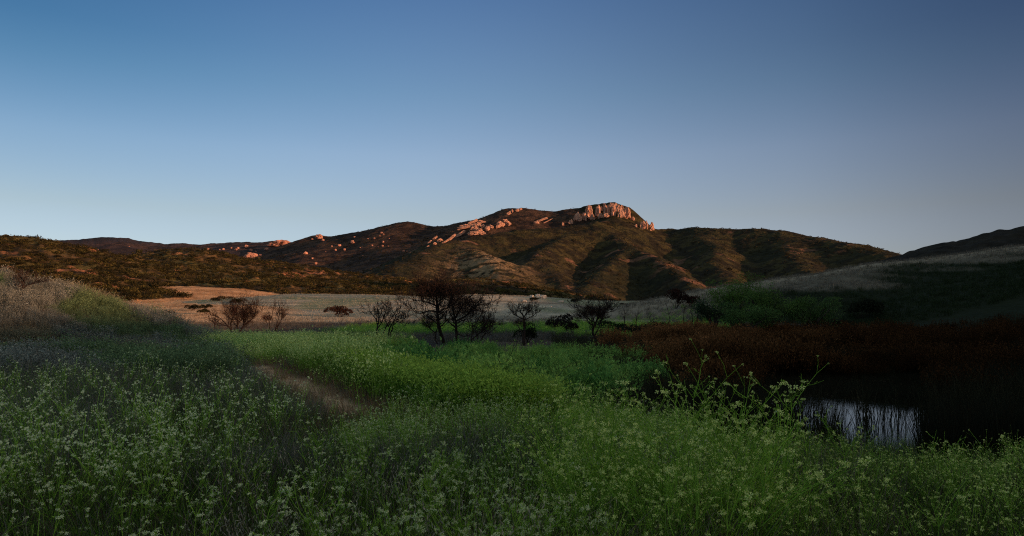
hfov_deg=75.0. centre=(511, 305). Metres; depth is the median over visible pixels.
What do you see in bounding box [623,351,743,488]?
wildflower
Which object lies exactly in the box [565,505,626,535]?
wildflower
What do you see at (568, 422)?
wildflower
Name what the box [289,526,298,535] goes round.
wildflower
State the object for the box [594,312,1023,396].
rust dock
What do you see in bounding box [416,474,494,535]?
wildflower
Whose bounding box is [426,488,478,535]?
wildflower
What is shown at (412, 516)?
wildflower
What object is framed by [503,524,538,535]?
wildflower
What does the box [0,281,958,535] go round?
ground
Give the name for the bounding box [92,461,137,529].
wildflower
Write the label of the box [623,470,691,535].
wildflower
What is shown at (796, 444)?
wildflower
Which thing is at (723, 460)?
wildflower
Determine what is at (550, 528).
wildflower
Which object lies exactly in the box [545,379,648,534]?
wildflower
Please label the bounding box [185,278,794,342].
dry grass field
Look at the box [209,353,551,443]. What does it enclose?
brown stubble
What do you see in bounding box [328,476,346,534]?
wildflower
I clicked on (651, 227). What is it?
rock pinnacle
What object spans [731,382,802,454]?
wildflower
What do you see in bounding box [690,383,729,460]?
wildflower
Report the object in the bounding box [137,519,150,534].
wildflower
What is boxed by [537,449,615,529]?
wildflower
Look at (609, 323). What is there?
shrub
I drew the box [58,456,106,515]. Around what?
wildflower
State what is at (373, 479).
wildflower
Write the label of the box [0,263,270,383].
bank weeds
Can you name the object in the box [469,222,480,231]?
rock outcrop
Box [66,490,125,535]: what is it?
wildflower
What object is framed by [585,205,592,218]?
rock pinnacle
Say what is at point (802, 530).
wildflower
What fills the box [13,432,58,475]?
wildflower
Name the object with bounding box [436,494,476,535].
wildflower
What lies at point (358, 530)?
wildflower
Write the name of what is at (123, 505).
wildflower
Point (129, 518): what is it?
wildflower
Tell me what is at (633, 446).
wildflower
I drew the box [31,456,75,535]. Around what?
wildflower
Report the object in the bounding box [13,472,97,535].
wildflower
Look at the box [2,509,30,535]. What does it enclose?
wildflower
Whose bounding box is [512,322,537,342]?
shrub
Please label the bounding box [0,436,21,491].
wildflower
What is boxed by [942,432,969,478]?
wildflower
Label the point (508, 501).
wildflower
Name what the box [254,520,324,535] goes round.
wildflower
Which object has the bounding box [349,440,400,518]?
wildflower
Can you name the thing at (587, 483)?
wildflower
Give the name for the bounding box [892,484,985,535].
wildflower
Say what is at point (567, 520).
wildflower
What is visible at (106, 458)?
wildflower
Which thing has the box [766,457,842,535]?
wildflower
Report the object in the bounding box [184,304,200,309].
shrub
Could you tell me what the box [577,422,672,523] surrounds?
wildflower
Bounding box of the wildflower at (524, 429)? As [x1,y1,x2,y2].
[503,399,551,472]
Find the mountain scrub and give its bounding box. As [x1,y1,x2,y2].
[260,202,901,300]
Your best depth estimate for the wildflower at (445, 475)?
5.16 m
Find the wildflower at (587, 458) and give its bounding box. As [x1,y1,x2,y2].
[567,433,604,481]
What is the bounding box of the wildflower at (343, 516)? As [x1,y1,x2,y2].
[298,487,360,535]
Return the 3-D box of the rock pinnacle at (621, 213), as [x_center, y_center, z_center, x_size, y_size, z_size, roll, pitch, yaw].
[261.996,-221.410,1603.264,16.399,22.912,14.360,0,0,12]
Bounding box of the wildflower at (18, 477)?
[0,449,36,505]
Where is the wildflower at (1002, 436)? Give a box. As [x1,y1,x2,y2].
[998,434,1023,482]
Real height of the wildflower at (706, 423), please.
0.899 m
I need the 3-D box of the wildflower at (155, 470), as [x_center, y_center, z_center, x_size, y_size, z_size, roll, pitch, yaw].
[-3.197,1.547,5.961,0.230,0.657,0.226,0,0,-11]
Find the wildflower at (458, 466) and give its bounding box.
[431,423,466,530]
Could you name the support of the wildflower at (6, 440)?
on the ground at (434, 344)
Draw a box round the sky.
[0,0,1023,253]
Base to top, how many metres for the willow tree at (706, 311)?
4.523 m
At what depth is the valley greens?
84.93 m
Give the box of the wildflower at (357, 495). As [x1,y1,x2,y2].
[345,465,377,514]
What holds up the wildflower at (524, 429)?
on the ground at (434, 344)
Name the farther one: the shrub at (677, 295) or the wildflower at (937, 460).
the shrub at (677, 295)
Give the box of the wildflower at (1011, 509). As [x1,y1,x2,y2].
[1000,489,1021,535]
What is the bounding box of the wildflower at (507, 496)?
[477,474,524,527]
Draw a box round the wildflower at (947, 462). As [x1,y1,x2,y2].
[922,436,978,490]
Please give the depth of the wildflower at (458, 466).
5.58 m
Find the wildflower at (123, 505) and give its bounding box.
[114,502,141,533]
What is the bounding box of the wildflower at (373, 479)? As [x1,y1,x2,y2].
[355,451,394,515]
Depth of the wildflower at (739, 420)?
6.98 m
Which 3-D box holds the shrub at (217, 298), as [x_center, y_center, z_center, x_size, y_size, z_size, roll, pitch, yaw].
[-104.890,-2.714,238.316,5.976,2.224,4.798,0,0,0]
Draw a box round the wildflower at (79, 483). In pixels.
[65,449,106,532]
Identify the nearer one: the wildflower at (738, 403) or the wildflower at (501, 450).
the wildflower at (738, 403)
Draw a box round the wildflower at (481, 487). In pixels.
[462,463,500,530]
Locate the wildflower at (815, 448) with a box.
[788,432,835,472]
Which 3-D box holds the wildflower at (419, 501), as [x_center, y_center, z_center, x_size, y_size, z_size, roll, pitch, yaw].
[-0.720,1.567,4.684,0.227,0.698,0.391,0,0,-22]
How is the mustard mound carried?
on the ground at (434, 344)
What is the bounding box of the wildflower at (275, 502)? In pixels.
[257,477,285,529]
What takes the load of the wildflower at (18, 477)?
on the ground at (434, 344)
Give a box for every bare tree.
[357,292,406,336]
[367,299,417,340]
[393,260,477,342]
[413,305,445,343]
[430,270,505,340]
[507,299,546,345]
[565,292,620,342]
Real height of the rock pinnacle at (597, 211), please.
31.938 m
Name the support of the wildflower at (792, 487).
on the ground at (434, 344)
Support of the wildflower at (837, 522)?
on the ground at (434, 344)
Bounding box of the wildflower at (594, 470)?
[512,422,638,520]
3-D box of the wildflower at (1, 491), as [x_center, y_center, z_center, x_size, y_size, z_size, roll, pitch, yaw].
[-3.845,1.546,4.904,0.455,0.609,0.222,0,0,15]
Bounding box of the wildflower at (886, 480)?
[882,460,980,535]
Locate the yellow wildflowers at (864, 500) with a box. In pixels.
[524,382,1023,535]
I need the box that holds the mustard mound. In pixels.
[188,324,418,404]
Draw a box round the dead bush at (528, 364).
[487,338,580,382]
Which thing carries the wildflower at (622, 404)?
on the ground at (434, 344)
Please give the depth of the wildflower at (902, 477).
5.70 m
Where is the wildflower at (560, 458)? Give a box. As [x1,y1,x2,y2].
[519,409,605,523]
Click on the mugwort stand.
(601, 368)
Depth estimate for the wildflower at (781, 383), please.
5.05 m
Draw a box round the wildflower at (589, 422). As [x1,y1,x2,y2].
[545,366,603,435]
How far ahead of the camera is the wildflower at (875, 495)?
5.10 m
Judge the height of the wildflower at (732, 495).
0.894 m
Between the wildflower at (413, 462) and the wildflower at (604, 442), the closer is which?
the wildflower at (604, 442)
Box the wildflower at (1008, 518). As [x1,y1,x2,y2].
[994,504,1020,535]
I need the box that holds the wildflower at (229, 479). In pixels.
[201,462,241,533]
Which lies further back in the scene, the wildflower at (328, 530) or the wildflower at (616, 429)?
the wildflower at (616, 429)
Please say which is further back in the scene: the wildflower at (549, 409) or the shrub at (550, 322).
the shrub at (550, 322)
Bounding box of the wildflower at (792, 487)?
[714,418,823,535]
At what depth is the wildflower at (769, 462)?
5.49 m
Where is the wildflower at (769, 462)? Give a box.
[738,424,806,496]
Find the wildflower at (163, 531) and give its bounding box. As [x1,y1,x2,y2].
[150,521,182,535]
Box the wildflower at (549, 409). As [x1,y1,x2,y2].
[536,406,583,440]
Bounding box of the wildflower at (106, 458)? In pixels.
[83,428,121,485]
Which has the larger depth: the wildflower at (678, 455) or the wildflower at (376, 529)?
the wildflower at (678, 455)
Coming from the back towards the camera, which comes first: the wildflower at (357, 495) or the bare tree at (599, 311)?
the bare tree at (599, 311)
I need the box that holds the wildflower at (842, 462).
[751,460,849,534]
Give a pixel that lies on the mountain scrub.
(787, 254)
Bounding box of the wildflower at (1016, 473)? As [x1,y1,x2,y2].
[1003,447,1023,519]
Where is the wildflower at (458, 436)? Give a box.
[433,434,467,502]
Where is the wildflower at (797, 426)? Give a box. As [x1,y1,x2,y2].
[763,390,812,459]
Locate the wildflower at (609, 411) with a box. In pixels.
[594,386,629,435]
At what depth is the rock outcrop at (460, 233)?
1593.15 m
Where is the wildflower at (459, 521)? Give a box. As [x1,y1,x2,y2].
[441,500,484,535]
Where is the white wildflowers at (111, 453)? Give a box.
[0,342,338,520]
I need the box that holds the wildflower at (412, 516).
[411,513,430,535]
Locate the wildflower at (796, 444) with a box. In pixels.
[773,435,812,482]
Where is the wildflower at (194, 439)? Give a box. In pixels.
[159,438,201,501]
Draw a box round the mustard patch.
[329,343,577,424]
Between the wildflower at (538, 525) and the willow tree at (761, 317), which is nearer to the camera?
the wildflower at (538, 525)
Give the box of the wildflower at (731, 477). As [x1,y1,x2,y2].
[697,425,760,535]
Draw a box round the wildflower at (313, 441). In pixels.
[295,416,345,471]
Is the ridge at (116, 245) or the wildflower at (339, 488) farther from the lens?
the ridge at (116, 245)
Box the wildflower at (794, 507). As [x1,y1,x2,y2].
[734,472,818,535]
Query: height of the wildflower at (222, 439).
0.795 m
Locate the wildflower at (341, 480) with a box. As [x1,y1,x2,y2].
[317,466,362,510]
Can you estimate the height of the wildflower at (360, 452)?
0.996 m
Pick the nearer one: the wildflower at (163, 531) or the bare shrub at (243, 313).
the wildflower at (163, 531)
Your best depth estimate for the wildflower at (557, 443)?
6.13 m
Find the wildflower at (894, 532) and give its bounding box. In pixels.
[859,516,900,535]
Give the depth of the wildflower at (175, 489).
4.85 m
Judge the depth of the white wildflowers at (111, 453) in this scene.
7.76 m
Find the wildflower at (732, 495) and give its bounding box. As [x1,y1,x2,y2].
[708,454,753,535]
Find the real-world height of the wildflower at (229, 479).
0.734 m
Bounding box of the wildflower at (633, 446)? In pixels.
[609,392,670,506]
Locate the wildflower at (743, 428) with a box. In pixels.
[730,413,757,450]
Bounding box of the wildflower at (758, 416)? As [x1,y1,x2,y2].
[686,404,768,481]
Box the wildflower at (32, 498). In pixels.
[10,481,49,529]
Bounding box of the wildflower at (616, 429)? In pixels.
[567,373,670,491]
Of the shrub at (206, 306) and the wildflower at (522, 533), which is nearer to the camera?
the wildflower at (522, 533)
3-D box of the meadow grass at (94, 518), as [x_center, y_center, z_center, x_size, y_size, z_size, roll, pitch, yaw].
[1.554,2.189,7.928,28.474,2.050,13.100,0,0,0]
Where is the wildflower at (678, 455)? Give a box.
[609,362,745,534]
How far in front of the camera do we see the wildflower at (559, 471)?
4.88 m
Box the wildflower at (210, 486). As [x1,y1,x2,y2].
[190,475,217,534]
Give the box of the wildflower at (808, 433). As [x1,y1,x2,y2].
[773,420,844,493]
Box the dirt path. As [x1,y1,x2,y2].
[255,365,380,417]
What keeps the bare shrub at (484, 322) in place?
on the ground at (434, 344)
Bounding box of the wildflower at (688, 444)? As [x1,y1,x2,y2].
[609,430,705,527]
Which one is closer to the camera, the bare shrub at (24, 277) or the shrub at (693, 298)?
the bare shrub at (24, 277)
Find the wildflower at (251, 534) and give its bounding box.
[249,523,298,535]
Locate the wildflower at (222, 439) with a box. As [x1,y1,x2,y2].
[208,417,243,490]
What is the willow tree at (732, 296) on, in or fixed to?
on the ground at (434, 344)
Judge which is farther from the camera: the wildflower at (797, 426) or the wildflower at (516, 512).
the wildflower at (797, 426)
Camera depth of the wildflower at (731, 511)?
4.66 m
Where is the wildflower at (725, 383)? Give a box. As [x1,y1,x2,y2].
[683,381,739,442]
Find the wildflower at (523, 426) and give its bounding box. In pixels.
[508,404,541,464]
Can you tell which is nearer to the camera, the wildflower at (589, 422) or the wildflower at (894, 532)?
the wildflower at (894, 532)
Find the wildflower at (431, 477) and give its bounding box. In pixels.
[398,441,448,527]
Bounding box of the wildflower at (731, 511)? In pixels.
[711,484,751,535]
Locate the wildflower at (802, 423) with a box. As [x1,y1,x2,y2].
[746,355,825,474]
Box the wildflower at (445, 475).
[412,470,453,519]
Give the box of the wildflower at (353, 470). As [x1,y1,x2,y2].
[330,425,370,526]
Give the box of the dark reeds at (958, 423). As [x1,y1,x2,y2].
[683,333,1023,474]
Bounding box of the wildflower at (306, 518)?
[268,510,329,535]
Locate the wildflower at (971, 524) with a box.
[952,475,996,535]
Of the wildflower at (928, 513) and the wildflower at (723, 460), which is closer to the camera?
the wildflower at (928, 513)
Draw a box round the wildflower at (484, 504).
[463,483,535,535]
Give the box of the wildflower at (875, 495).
[837,449,904,530]
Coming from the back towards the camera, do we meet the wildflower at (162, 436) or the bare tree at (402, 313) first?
the bare tree at (402, 313)
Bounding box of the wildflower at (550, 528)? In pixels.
[515,462,579,535]
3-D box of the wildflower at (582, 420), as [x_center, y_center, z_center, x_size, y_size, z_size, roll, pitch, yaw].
[0.298,1.358,5.525,0.594,1.218,0.801,0,0,44]
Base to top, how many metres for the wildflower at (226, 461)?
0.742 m
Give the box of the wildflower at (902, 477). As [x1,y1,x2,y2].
[847,462,912,509]
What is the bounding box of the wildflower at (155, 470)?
[139,442,166,498]
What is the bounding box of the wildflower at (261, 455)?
[245,434,280,482]
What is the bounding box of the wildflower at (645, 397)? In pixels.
[606,389,672,447]
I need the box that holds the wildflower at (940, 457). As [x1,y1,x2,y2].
[922,456,954,486]
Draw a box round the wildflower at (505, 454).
[491,433,516,475]
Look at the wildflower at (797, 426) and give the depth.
7.20 m
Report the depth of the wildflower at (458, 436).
6.03 m
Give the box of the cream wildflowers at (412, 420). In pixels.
[293,371,739,528]
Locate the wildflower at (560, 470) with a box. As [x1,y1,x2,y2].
[536,437,587,508]
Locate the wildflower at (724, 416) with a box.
[651,338,727,440]
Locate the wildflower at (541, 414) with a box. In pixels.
[518,383,557,451]
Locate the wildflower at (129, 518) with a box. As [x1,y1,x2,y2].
[112,486,145,534]
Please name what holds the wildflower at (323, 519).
on the ground at (434, 344)
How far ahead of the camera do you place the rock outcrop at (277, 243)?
2197.52 m
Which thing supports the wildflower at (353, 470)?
on the ground at (434, 344)
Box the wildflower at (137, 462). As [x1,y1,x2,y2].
[125,448,167,530]
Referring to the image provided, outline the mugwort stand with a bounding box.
[366,334,686,408]
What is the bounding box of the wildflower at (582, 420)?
[495,396,593,527]
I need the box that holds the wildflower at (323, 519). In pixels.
[286,481,344,535]
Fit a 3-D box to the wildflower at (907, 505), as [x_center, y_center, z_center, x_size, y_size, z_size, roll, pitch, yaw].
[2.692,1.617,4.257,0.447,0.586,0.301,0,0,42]
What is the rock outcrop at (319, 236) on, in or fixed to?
on the mountain
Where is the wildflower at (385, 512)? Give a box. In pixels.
[344,504,425,535]
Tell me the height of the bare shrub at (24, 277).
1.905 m
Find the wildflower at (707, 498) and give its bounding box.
[704,452,761,529]
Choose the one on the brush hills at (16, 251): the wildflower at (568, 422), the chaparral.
the chaparral
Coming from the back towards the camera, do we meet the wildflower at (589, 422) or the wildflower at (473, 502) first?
the wildflower at (589, 422)
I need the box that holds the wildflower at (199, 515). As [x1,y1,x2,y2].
[184,488,235,535]
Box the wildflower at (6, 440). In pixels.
[0,439,24,527]
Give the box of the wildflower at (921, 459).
[900,442,938,479]
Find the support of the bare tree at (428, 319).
on the ground at (434, 344)
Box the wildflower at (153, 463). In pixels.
[113,442,180,499]
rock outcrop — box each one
[267,240,289,246]
[315,234,322,238]
[454,230,464,237]
[457,222,481,230]
[467,231,485,235]
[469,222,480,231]
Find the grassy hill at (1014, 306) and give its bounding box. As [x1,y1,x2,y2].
[561,246,1023,330]
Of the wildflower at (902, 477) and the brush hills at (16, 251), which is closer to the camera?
the wildflower at (902, 477)
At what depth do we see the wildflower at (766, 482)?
4.99 m
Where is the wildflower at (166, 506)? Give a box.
[133,469,182,535]
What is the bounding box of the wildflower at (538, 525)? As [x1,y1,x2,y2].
[532,506,574,535]
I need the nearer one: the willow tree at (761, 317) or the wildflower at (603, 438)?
the wildflower at (603, 438)
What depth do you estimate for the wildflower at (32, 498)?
5.17 m
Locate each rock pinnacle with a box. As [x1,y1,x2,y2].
[573,212,581,220]
[582,213,586,220]
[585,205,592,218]
[595,205,600,215]
[611,203,616,215]
[617,209,623,217]
[623,207,629,218]
[640,221,645,228]
[649,222,653,230]
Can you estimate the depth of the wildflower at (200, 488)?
5.57 m
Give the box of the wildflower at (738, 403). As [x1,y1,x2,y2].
[736,401,870,535]
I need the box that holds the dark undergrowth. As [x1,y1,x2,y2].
[548,330,717,431]
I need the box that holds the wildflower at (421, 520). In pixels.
[377,492,436,535]
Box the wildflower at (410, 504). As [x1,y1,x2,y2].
[354,495,413,535]
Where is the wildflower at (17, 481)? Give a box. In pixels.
[0,443,30,510]
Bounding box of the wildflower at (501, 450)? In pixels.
[482,427,522,482]
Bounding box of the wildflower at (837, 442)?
[815,414,862,472]
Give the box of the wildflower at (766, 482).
[732,447,793,528]
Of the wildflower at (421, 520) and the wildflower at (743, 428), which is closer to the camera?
the wildflower at (421, 520)
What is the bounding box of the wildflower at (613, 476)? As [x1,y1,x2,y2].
[607,459,648,535]
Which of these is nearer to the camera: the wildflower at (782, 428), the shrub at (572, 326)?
the wildflower at (782, 428)
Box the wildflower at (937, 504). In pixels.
[911,487,966,530]
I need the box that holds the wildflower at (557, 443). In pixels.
[541,430,580,477]
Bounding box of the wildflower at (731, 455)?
[671,378,789,529]
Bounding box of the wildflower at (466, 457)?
[454,446,474,479]
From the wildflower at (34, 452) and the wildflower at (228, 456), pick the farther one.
the wildflower at (34, 452)
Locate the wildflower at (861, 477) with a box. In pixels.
[769,447,865,526]
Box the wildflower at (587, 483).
[547,481,611,535]
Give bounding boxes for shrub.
[9,265,52,294]
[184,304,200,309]
[197,308,209,313]
[200,304,212,308]
[202,313,223,330]
[209,287,269,331]
[210,295,224,300]
[223,296,244,302]
[253,299,293,331]
[323,305,352,316]
[454,295,510,343]
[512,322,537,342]
[545,313,572,329]
[551,319,578,332]
[595,320,626,330]
[613,324,654,332]
[647,321,671,326]
[665,288,689,308]
[683,295,699,306]
[843,299,884,317]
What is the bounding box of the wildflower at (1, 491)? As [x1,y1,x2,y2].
[0,489,16,518]
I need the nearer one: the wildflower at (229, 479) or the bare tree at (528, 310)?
the wildflower at (229, 479)
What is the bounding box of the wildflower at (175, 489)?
[145,465,208,535]
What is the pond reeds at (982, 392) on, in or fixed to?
in the pond water
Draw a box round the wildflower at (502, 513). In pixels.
[484,495,529,535]
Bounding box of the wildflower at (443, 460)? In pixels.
[432,429,464,508]
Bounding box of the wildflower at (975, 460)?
[908,458,977,507]
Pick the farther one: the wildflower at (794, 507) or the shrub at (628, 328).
the shrub at (628, 328)
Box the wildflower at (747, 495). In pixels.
[652,427,795,535]
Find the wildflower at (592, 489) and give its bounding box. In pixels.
[552,481,595,535]
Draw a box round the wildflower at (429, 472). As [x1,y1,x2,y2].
[405,444,446,510]
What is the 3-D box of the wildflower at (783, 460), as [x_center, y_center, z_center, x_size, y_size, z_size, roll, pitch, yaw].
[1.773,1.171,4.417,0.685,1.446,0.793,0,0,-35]
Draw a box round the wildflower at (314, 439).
[289,421,337,473]
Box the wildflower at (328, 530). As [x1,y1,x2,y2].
[315,518,373,535]
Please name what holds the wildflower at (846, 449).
on the ground at (434, 344)
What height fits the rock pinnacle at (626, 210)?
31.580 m
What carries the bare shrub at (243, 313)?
on the ground at (434, 344)
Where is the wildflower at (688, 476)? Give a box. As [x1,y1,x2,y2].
[642,457,742,535]
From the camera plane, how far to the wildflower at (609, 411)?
7.94 m
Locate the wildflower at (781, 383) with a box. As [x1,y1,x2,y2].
[678,379,787,528]
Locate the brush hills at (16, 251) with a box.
[0,234,607,300]
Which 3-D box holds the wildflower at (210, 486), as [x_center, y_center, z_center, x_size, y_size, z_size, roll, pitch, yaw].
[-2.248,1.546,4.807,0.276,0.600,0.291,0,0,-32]
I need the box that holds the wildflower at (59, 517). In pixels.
[31,508,68,535]
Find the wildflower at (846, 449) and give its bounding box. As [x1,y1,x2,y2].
[809,406,887,493]
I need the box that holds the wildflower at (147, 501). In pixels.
[125,481,162,533]
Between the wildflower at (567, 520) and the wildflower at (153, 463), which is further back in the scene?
the wildflower at (153, 463)
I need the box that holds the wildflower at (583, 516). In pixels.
[569,493,612,534]
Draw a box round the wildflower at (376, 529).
[364,509,423,535]
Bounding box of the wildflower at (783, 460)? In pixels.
[709,384,832,535]
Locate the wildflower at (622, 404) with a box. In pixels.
[571,386,646,503]
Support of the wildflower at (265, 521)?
on the ground at (434, 344)
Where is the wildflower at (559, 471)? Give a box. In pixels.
[508,406,608,532]
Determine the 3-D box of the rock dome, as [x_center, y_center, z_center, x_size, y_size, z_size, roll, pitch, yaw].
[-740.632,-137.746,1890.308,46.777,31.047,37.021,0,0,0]
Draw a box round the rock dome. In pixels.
[243,252,258,258]
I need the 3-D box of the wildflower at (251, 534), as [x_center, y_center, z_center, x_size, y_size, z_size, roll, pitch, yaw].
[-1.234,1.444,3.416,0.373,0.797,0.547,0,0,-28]
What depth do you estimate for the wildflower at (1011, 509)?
4.21 m
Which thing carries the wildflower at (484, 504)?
on the ground at (434, 344)
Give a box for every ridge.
[59,237,290,256]
[866,226,1023,263]
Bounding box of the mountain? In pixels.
[255,202,900,300]
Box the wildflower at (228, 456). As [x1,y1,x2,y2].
[223,435,277,506]
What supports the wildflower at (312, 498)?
on the ground at (434, 344)
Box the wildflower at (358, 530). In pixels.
[334,501,395,535]
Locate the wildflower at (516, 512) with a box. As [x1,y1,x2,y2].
[498,478,540,532]
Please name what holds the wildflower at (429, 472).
on the ground at (434, 344)
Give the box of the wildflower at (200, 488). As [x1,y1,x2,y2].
[189,466,207,524]
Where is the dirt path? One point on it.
(345, 400)
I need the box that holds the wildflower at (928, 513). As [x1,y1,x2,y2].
[923,479,952,535]
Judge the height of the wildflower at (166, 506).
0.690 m
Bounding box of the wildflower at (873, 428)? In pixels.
[823,414,876,465]
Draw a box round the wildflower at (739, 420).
[699,365,769,459]
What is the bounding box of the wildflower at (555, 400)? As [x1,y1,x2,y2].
[511,380,598,487]
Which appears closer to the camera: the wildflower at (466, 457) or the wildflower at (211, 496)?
the wildflower at (211, 496)
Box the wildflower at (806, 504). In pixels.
[749,461,846,535]
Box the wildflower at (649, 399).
[573,388,669,516]
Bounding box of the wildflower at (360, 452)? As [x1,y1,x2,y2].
[341,412,381,508]
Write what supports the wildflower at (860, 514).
on the ground at (434, 344)
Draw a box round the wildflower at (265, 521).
[247,475,298,535]
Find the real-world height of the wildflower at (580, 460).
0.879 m
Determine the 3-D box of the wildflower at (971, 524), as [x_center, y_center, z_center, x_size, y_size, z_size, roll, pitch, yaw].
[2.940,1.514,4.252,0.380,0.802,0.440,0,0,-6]
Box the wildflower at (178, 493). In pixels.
[156,458,192,529]
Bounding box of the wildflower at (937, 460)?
[927,441,962,489]
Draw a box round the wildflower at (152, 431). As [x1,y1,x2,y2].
[139,418,193,461]
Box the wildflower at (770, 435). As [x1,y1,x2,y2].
[726,425,788,465]
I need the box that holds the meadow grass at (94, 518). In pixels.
[0,365,1023,535]
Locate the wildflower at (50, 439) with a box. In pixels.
[36,424,69,457]
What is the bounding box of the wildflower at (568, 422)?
[533,378,596,465]
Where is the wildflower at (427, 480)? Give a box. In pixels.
[411,464,462,535]
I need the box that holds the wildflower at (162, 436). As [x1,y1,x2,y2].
[114,427,173,475]
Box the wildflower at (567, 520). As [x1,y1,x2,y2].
[537,499,591,535]
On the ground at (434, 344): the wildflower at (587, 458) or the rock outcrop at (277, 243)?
the wildflower at (587, 458)
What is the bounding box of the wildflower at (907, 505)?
[898,504,967,535]
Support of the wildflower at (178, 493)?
on the ground at (434, 344)
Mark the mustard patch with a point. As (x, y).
(444, 376)
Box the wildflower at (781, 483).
[757,444,804,522]
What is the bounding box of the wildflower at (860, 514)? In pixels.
[850,513,864,535]
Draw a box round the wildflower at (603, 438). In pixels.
[546,384,624,520]
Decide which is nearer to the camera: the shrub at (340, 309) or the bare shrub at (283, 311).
the bare shrub at (283, 311)
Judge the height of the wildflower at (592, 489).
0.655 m
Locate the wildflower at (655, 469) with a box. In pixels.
[623,427,701,535]
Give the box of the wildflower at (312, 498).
[282,469,354,534]
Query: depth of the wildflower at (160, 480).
5.31 m
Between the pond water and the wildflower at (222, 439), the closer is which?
the wildflower at (222, 439)
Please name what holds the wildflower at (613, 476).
on the ground at (434, 344)
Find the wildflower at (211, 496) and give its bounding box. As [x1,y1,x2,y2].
[190,478,223,535]
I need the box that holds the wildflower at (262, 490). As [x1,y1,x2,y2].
[240,469,292,522]
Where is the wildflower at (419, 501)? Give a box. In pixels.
[394,478,429,535]
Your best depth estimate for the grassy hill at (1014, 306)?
120.89 m
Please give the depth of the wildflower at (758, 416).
6.28 m
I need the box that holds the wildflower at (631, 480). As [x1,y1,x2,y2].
[600,469,668,535]
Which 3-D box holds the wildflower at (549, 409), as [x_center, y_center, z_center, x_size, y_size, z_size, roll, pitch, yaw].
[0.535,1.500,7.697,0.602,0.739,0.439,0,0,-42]
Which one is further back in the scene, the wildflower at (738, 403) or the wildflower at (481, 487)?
the wildflower at (481, 487)
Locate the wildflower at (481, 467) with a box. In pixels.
[453,453,488,524]
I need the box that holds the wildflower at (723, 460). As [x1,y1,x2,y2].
[694,442,740,486]
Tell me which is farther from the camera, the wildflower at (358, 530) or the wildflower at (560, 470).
the wildflower at (560, 470)
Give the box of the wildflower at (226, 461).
[216,431,245,495]
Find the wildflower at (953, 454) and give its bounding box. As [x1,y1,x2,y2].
[938,437,967,476]
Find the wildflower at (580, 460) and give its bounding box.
[556,438,617,491]
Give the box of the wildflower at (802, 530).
[777,515,811,535]
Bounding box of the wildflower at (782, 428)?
[760,414,800,443]
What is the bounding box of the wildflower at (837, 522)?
[822,505,862,535]
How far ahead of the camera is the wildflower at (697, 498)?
4.42 m
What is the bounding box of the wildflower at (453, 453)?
[424,446,473,519]
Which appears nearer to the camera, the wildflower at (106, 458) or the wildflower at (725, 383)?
the wildflower at (106, 458)
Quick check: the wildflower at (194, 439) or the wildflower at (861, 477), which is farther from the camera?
the wildflower at (194, 439)
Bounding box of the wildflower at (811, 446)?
[798,418,831,465]
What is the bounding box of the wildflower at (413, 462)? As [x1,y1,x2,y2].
[391,432,435,486]
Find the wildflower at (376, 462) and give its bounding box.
[368,444,398,481]
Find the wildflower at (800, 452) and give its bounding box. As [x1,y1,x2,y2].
[773,417,823,483]
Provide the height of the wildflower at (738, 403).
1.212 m
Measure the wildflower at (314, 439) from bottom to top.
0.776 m
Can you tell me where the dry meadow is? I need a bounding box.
[119,286,634,321]
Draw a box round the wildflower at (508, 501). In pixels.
[507,498,553,534]
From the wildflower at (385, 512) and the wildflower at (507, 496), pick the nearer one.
the wildflower at (385, 512)
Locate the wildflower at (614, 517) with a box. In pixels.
[574,498,632,535]
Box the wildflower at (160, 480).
[128,446,174,516]
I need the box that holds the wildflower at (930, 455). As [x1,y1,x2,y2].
[898,431,955,487]
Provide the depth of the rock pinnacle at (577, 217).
1645.71 m
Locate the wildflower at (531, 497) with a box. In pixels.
[496,470,553,529]
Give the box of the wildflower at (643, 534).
[625,489,678,535]
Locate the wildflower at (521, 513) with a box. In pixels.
[499,457,547,535]
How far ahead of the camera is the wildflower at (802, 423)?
7.63 m
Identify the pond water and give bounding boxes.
[756,397,933,447]
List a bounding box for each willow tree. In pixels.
[689,297,741,327]
[700,271,764,325]
[716,302,786,328]
[737,280,816,328]
[777,294,845,328]
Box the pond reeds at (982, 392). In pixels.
[638,357,1023,455]
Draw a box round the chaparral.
[0,234,618,300]
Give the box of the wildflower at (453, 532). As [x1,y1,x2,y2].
[441,517,470,535]
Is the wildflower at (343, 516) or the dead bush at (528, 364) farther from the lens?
the dead bush at (528, 364)
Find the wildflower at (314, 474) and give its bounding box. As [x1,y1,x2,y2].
[282,431,326,500]
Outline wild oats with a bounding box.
[180,439,616,535]
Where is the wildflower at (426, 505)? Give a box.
[403,474,461,535]
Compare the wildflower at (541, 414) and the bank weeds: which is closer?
the wildflower at (541, 414)
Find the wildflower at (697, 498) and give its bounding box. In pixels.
[664,424,753,535]
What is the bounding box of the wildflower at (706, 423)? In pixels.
[688,417,773,499]
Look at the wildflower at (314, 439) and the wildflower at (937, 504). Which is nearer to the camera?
the wildflower at (937, 504)
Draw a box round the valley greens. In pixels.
[287,303,731,365]
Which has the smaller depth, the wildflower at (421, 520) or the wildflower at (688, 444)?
the wildflower at (421, 520)
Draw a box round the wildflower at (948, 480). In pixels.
[924,459,981,504]
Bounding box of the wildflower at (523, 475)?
[494,394,597,518]
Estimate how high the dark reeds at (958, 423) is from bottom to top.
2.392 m
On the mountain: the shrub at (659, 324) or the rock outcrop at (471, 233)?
the rock outcrop at (471, 233)

